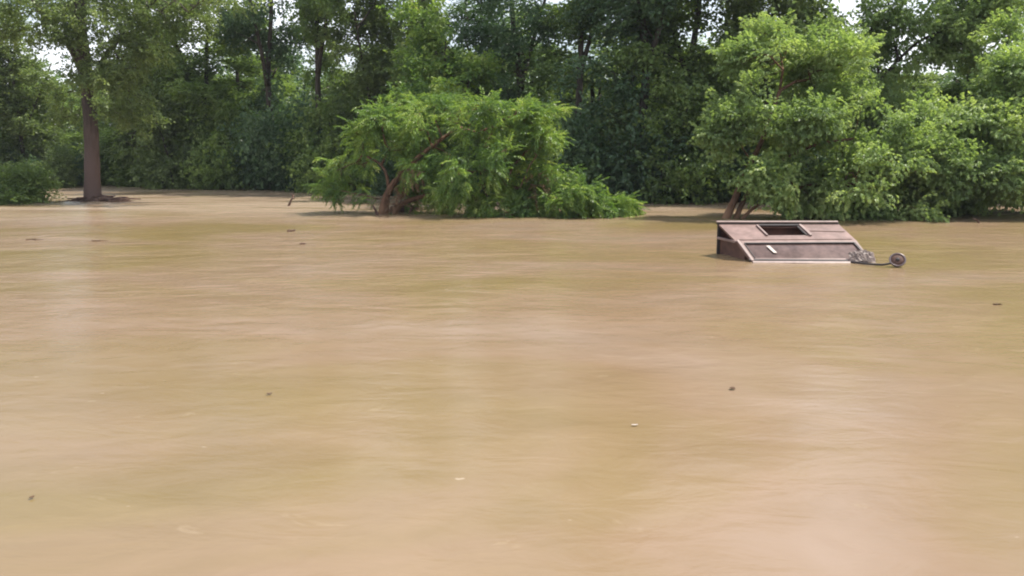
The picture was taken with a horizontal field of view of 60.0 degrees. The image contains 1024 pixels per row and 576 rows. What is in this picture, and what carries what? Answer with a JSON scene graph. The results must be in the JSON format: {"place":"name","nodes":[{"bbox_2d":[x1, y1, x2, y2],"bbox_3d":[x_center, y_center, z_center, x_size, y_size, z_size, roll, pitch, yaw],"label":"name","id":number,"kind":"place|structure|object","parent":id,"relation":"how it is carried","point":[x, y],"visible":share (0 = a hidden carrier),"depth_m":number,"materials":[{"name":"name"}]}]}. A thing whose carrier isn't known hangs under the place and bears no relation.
{"place":"outdoors","nodes":[
{"label":"outdoors","id":0,"kind":"place"},
{"bbox_2d":[0,185,1023,575],"bbox_3d":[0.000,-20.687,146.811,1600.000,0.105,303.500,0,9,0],"label":"water","id":1,"kind":"structure","parent":0,"point":[462,395],"depth_m":6.67,"materials":[{"name":"brown liquid"}]},
{"bbox_2d":[0,155,70,204],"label":"shrub","id":2,"kind":"object","parent":1,"relation":"in","point":[26,185],"visible":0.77,"depth_m":31.36,"materials":[{"name":"green plant"}]},
{"bbox_2d":[59,195,138,201],"bbox_3d":[-15.260,-3.273,32.871,2.649,0.345,1.265,0,9,0],"label":"driftwood pile","id":3,"kind":"object","parent":1,"relation":"on","point":[107,198],"visible":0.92,"depth_m":32.56,"materials":[{"name":"brown wood"}]},
{"bbox_2d":[0,0,273,199],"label":"broadleaf tree","id":4,"kind":"object","parent":1,"relation":"in","point":[69,18],"visible":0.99,"depth_m":31.31,"materials":[{"name":"green plant"}]},
{"bbox_2d":[287,193,294,205],"bbox_3d":[-7.478,-2.958,29.978,0.287,0.510,0.135,-2,9,-14],"label":"snag","id":5,"kind":"object","parent":1,"relation":"in","point":[290,201],"visible":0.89,"depth_m":29.95,"materials":[{"name":"wood"}]},
{"bbox_2d":[389,202,424,211],"bbox_3d":[-3.366,-2.459,27.270,1.382,0.427,1.288,0,9,0],"label":"driftwood pile","id":6,"kind":"object","parent":1,"relation":"on","point":[410,210],"visible":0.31,"depth_m":26.96,"materials":[{"name":"brown wood"}]},
{"bbox_2d":[300,86,651,218],"bbox_3d":[-1.184,-3.727,25.821,9.877,4.198,4.726,4,9,23],"label":"leaning tree","id":7,"kind":"object","parent":1,"relation":"in","point":[529,124],"visible":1,"depth_m":25.34,"materials":[{"name":"green plant"}]},
{"bbox_2d":[716,221,905,266],"bbox_3d":[4.919,-0.411,14.913,2.578,1.293,1.954,0,9,0],"label":"shed roof","id":8,"kind":"object","parent":1,"relation":"in","point":[793,241],"visible":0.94,"depth_m":15.16,"materials":[{"name":"paint"}]},
{"bbox_2d":[848,250,875,262],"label":"clump of tangled debris","id":9,"kind":"object","parent":8,"relation":"on","point":[862,255],"visible":0.98,"depth_m":14.66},
{"bbox_2d":[686,1,974,222],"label":"leaning tree","id":10,"kind":"object","parent":1,"relation":"in","point":[778,181],"visible":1,"depth_m":23.61,"materials":[{"name":"green plant"}]},
{"bbox_2d":[859,6,1023,216],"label":"broadleaf tree","id":11,"kind":"object","parent":1,"relation":"on","point":[991,174],"visible":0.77,"depth_m":24.36,"materials":[{"name":"green plant"}]},
{"bbox_2d":[1,0,1022,143],"label":"sky","id":12,"kind":"structure","parent":0,"point":[845,6],"materials":[{"name":"white"}]},
{"bbox_3d":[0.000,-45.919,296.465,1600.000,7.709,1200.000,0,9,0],"label":"ground","id":13,"kind":"structure","parent":0,"visible":0},
{"bbox_2d":[0,131,19,183],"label":"shrub","id":14,"kind":"object","parent":13,"relation":"on","point":[4,156],"visible":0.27,"depth_m":46.46,"materials":[{"name":"green plant"}]},
{"bbox_2d":[0,44,19,151],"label":"forest tree","id":15,"kind":"object","parent":13,"relation":"on","point":[8,141],"visible":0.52,"depth_m":47.19,"materials":[{"name":"green plant"}]},
{"bbox_2d":[0,144,23,164],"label":"shrub","id":16,"kind":"object","parent":13,"relation":"on","point":[11,152],"visible":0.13,"depth_m":47.28,"materials":[{"name":"green plant"}]},
{"bbox_2d":[5,138,19,163],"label":"shrub","id":17,"kind":"object","parent":13,"relation":"on","point":[14,143],"visible":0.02,"depth_m":51.25,"materials":[{"name":"green plant"}]},
{"bbox_2d":[0,0,77,174],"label":"forest tree","id":18,"kind":"object","parent":13,"relation":"on","point":[17,115],"visible":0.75,"depth_m":46.75,"materials":[{"name":"green plant"}]},
{"bbox_2d":[0,80,83,161],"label":"forest tree","id":19,"kind":"object","parent":13,"relation":"on","point":[74,137],"visible":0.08,"depth_m":50.76,"materials":[{"name":"green plant"}]},
{"bbox_2d":[11,61,77,159],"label":"forest tree","id":20,"kind":"object","parent":13,"relation":"on","point":[51,102],"visible":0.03,"depth_m":63.53,"materials":[{"name":"green plant"}]},
{"bbox_2d":[22,146,83,186],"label":"shrub","id":21,"kind":"object","parent":13,"relation":"on","point":[80,177],"visible":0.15,"depth_m":46.56,"materials":[{"name":"green plant"}]},
{"bbox_2d":[31,139,83,187],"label":"shrub","id":22,"kind":"object","parent":13,"relation":"on","point":[60,161],"visible":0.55,"depth_m":44.79,"materials":[{"name":"green plant"}]},
{"bbox_2d":[74,80,120,133],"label":"forest tree","id":23,"kind":"object","parent":13,"relation":"on","point":[79,101],"visible":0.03,"depth_m":56.39,"materials":[{"name":"green plant"}]},
{"bbox_2d":[68,121,134,185],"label":"shrub","id":24,"kind":"object","parent":13,"relation":"on","point":[105,164],"visible":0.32,"depth_m":47.79,"materials":[{"name":"green plant"}]},
{"bbox_2d":[99,80,140,127],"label":"forest tree","id":25,"kind":"object","parent":13,"relation":"on","point":[108,122],"depth_m":63.14,"materials":[{"name":"green plant"}]},
{"bbox_2d":[102,144,179,186],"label":"shrub","id":26,"kind":"object","parent":13,"relation":"on","point":[124,179],"visible":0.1,"depth_m":46.52,"materials":[{"name":"green plant"}]},
{"bbox_2d":[97,68,191,132],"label":"forest tree","id":27,"kind":"object","parent":13,"relation":"on","point":[117,101],"visible":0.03,"depth_m":51.34,"materials":[{"name":"green plant"}]},
{"bbox_2d":[92,0,220,176],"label":"forest tree","id":28,"kind":"object","parent":13,"relation":"on","point":[127,144],"visible":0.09,"depth_m":46.37,"materials":[{"name":"green plant"}]},
{"bbox_2d":[111,82,212,189],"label":"shrub","id":29,"kind":"object","parent":13,"relation":"on","point":[162,170],"visible":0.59,"depth_m":43.49,"materials":[{"name":"green plant"}]},
{"bbox_2d":[162,110,203,138],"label":"shrub","id":30,"kind":"object","parent":13,"relation":"on","point":[186,120],"depth_m":50.09,"materials":[{"name":"green plant"}]},
{"bbox_2d":[140,0,274,143],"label":"forest tree","id":31,"kind":"object","parent":13,"relation":"on","point":[178,88],"visible":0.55,"depth_m":44.28,"materials":[{"name":"green plant"}]},
{"bbox_2d":[174,83,265,189],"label":"shrub","id":32,"kind":"object","parent":13,"relation":"on","point":[221,173],"visible":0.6,"depth_m":43.06,"materials":[{"name":"green plant"}]},
{"bbox_2d":[194,41,306,127],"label":"forest tree","id":33,"kind":"object","parent":13,"relation":"on","point":[247,83],"visible":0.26,"depth_m":47.23,"materials":[{"name":"green plant"}]},
{"bbox_2d":[202,40,301,121],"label":"forest tree","id":34,"kind":"object","parent":13,"relation":"on","point":[291,79],"visible":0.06,"depth_m":51.29,"materials":[{"name":"green plant"}]},
{"bbox_2d":[204,0,320,130],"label":"forest tree","id":35,"kind":"object","parent":13,"relation":"on","point":[238,30],"visible":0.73,"depth_m":42.92,"materials":[{"name":"green plant"}]},
{"bbox_2d":[206,80,342,190],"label":"shrub","id":36,"kind":"object","parent":13,"relation":"on","point":[264,161],"visible":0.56,"depth_m":41.50,"materials":[{"name":"green plant"}]},
{"bbox_2d":[265,83,379,192],"bbox_3d":[-8.094,-6.078,40.880,5.651,6.709,6.483,3,9,18],"label":"shrub","id":37,"kind":"object","parent":13,"relation":"on","point":[305,152],"visible":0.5,"depth_m":39.94,"materials":[{"name":"green plant"}]},
{"bbox_2d":[286,0,363,125],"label":"forest tree","id":38,"kind":"object","parent":13,"relation":"on","point":[311,12],"visible":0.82,"depth_m":40.63,"materials":[{"name":"green plant"}]},
{"bbox_2d":[314,68,367,113],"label":"forest tree","id":39,"kind":"object","parent":13,"relation":"on","point":[324,85],"visible":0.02,"depth_m":58.74,"materials":[{"name":"green plant"}]},
{"bbox_2d":[312,42,379,107],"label":"forest tree","id":40,"kind":"object","parent":13,"relation":"on","point":[340,87],"visible":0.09,"depth_m":51.46,"materials":[{"name":"green plant"}]},
{"bbox_2d":[301,0,412,186],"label":"forest tree","id":41,"kind":"object","parent":13,"relation":"on","point":[369,81],"visible":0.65,"depth_m":39.87,"materials":[{"name":"green plant"}]},
{"bbox_2d":[355,141,456,195],"bbox_3d":[-4.513,-4.791,38.241,4.517,3.772,5.959,4,10,24],"label":"shrub","id":42,"kind":"object","parent":13,"relation":"on","point":[389,168],"visible":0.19,"depth_m":37.15,"materials":[{"name":"green plant"}]},
{"bbox_2d":[376,0,456,89],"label":"forest tree","id":43,"kind":"object","parent":13,"relation":"on","point":[424,4],"visible":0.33,"depth_m":38.11,"materials":[{"name":"green plant"}]},
{"bbox_2d":[353,0,514,201],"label":"forest tree","id":44,"kind":"object","parent":13,"relation":"on","point":[431,62],"visible":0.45,"depth_m":33.07,"materials":[{"name":"green plant"}]},
{"bbox_2d":[451,135,500,194],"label":"shrub","id":45,"kind":"object","parent":13,"relation":"on","point":[475,145],"visible":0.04,"depth_m":37.57,"materials":[{"name":"green plant"}]},
{"bbox_2d":[457,52,494,145],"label":"forest tree","id":46,"kind":"object","parent":13,"relation":"on","point":[473,106],"depth_m":46.97,"materials":[{"name":"green plant"}]},
{"bbox_2d":[5,49,955,157],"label":"distant woodland","id":47,"kind":"object","parent":13,"relation":"on","point":[296,80],"visible":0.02,"depth_m":67.70,"materials":[{"name":"green plant"}]},
{"bbox_2d":[450,45,514,148],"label":"forest tree","id":48,"kind":"object","parent":13,"relation":"on","point":[475,91],"visible":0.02,"depth_m":49.82,"materials":[{"name":"green plant"}]},
{"bbox_2d":[439,0,555,139],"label":"forest tree","id":49,"kind":"object","parent":13,"relation":"on","point":[468,16],"visible":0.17,"depth_m":39.94,"materials":[{"name":"green plant"}]},
{"bbox_2d":[464,135,540,196],"bbox_3d":[0.224,-4.668,37.364,4.599,3.583,6.067,2,9,15],"label":"shrub","id":50,"kind":"object","parent":13,"relation":"on","point":[478,180],"visible":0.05,"depth_m":35.84,"materials":[{"name":"green plant"}]},
{"bbox_2d":[449,0,572,175],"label":"forest tree","id":51,"kind":"object","parent":13,"relation":"on","point":[510,53],"visible":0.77,"depth_m":36.22,"materials":[{"name":"green plant"}]},
{"bbox_2d":[451,2,573,121],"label":"forest tree","id":52,"kind":"object","parent":13,"relation":"on","point":[545,98],"visible":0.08,"depth_m":44.70,"materials":[{"name":"green plant"}]},
{"bbox_2d":[542,79,597,109],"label":"forest tree","id":53,"kind":"object","parent":13,"relation":"on","point":[567,100],"visible":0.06,"depth_m":49.51,"materials":[{"name":"green plant"}]},
{"bbox_2d":[510,0,678,116],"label":"forest tree","id":54,"kind":"object","parent":13,"relation":"on","point":[543,76],"visible":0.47,"depth_m":34.92,"materials":[{"name":"green plant"}]},
{"bbox_2d":[535,26,666,128],"bbox_3d":[3.761,-7.779,39.213,6.228,7.338,7.478,1,9,9],"label":"forest tree","id":55,"kind":"object","parent":13,"relation":"on","point":[597,54],"visible":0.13,"depth_m":37.88,"materials":[{"name":"green plant"}]},
{"bbox_2d":[508,78,697,202],"bbox_3d":[2.866,-4.751,33.191,7.591,6.287,5.754,0,9,-3],"label":"shrub","id":56,"kind":"object","parent":13,"relation":"on","point":[582,150],"visible":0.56,"depth_m":31.68,"materials":[{"name":"green plant"}]},
{"bbox_2d":[568,94,646,182],"bbox_3d":[3.433,-4.566,34.075,4.040,5.563,5.090,-4,10,-24],"label":"shrub","id":57,"kind":"object","parent":13,"relation":"on","point":[609,122],"visible":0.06,"depth_m":32.72,"materials":[{"name":"green plant"}]},
{"bbox_2d":[546,0,719,170],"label":"forest tree","id":58,"kind":"object","parent":13,"relation":"on","point":[625,18],"visible":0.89,"depth_m":31.93,"materials":[{"name":"green plant"}]},
{"bbox_2d":[584,34,714,122],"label":"forest tree","id":59,"kind":"object","parent":13,"relation":"on","point":[656,97],"visible":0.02,"depth_m":41.19,"materials":[{"name":"green plant"}]},
{"bbox_2d":[589,72,746,204],"bbox_3d":[6.011,-4.652,32.389,6.483,6.290,5.651,6,11,36],"label":"shrub","id":60,"kind":"object","parent":13,"relation":"on","point":[676,180],"visible":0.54,"depth_m":31.20,"materials":[{"name":"green plant"}]},
{"bbox_2d":[648,75,698,114],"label":"forest tree","id":61,"kind":"object","parent":13,"relation":"on","point":[662,97],"visible":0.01,"depth_m":47.06,"materials":[{"name":"green plant"}]},
{"bbox_2d":[595,0,772,154],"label":"forest tree","id":62,"kind":"object","parent":13,"relation":"on","point":[689,65],"visible":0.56,"depth_m":32.17,"materials":[{"name":"green plant"}]},
{"bbox_2d":[633,144,744,202],"bbox_3d":[6.606,-3.829,33.180,3.934,3.136,5.190,2,9,11],"label":"shrub","id":63,"kind":"object","parent":13,"relation":"on","point":[725,196],"visible":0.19,"depth_m":31.71,"materials":[{"name":"green plant"}]},
{"bbox_2d":[649,40,783,130],"bbox_3d":[9.495,-7.253,37.378,7.111,6.532,7.146,-2,9,-13],"label":"forest tree","id":64,"kind":"object","parent":13,"relation":"on","point":[731,84],"visible":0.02,"depth_m":34.63,"materials":[{"name":"green plant"}]},
{"bbox_2d":[723,18,798,110],"bbox_3d":[11.550,-8.563,40.226,6.111,8.014,6.081,3,9,18],"label":"forest tree","id":65,"kind":"object","parent":13,"relation":"on","point":[788,89],"visible":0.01,"depth_m":39.16,"materials":[{"name":"green plant"}]},
{"bbox_2d":[725,140,830,203],"bbox_3d":[9.477,-3.900,32.601,4.160,3.670,5.488,-6,10,-32],"label":"shrub","id":66,"kind":"object","parent":13,"relation":"on","point":[736,162],"visible":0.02,"depth_m":32.26,"materials":[{"name":"green plant"}]},
{"bbox_2d":[705,0,853,170],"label":"forest tree","id":67,"kind":"object","parent":13,"relation":"on","point":[731,26],"visible":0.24,"depth_m":31.86,"materials":[{"name":"green plant"}]},
{"bbox_2d":[785,0,1023,146],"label":"broadleaf tree","id":68,"kind":"object","parent":13,"relation":"on","point":[947,30],"visible":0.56,"depth_m":29.77,"materials":[{"name":"green plant"}]},
{"bbox_2d":[890,70,954,100],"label":"forest tree","id":69,"kind":"object","parent":13,"relation":"on","point":[926,83],"visible":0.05,"depth_m":43.97,"materials":[{"name":"green plant"}]},
{"bbox_2d":[901,53,989,109],"bbox_3d":[18.549,-6.544,35.487,6.651,5.617,5.539,-3,9,-16],"label":"forest tree","id":70,"kind":"object","parent":13,"relation":"on","point":[952,90],"visible":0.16,"depth_m":34.51,"materials":[{"name":"green plant"}]},
{"bbox_2d":[934,70,978,111],"bbox_3d":[20.178,-7.264,38.708,6.302,5.852,6.424,-3,9,-22],"label":"forest tree","id":71,"kind":"object","parent":13,"relation":"on","point":[951,78],"visible":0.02,"depth_m":38.66,"materials":[{"name":"green plant"}]},
{"bbox_2d":[925,0,1023,108],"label":"forest tree","id":72,"kind":"object","parent":13,"relation":"on","point":[966,90],"visible":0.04,"depth_m":31.93,"materials":[{"name":"green plant"}]}
]}

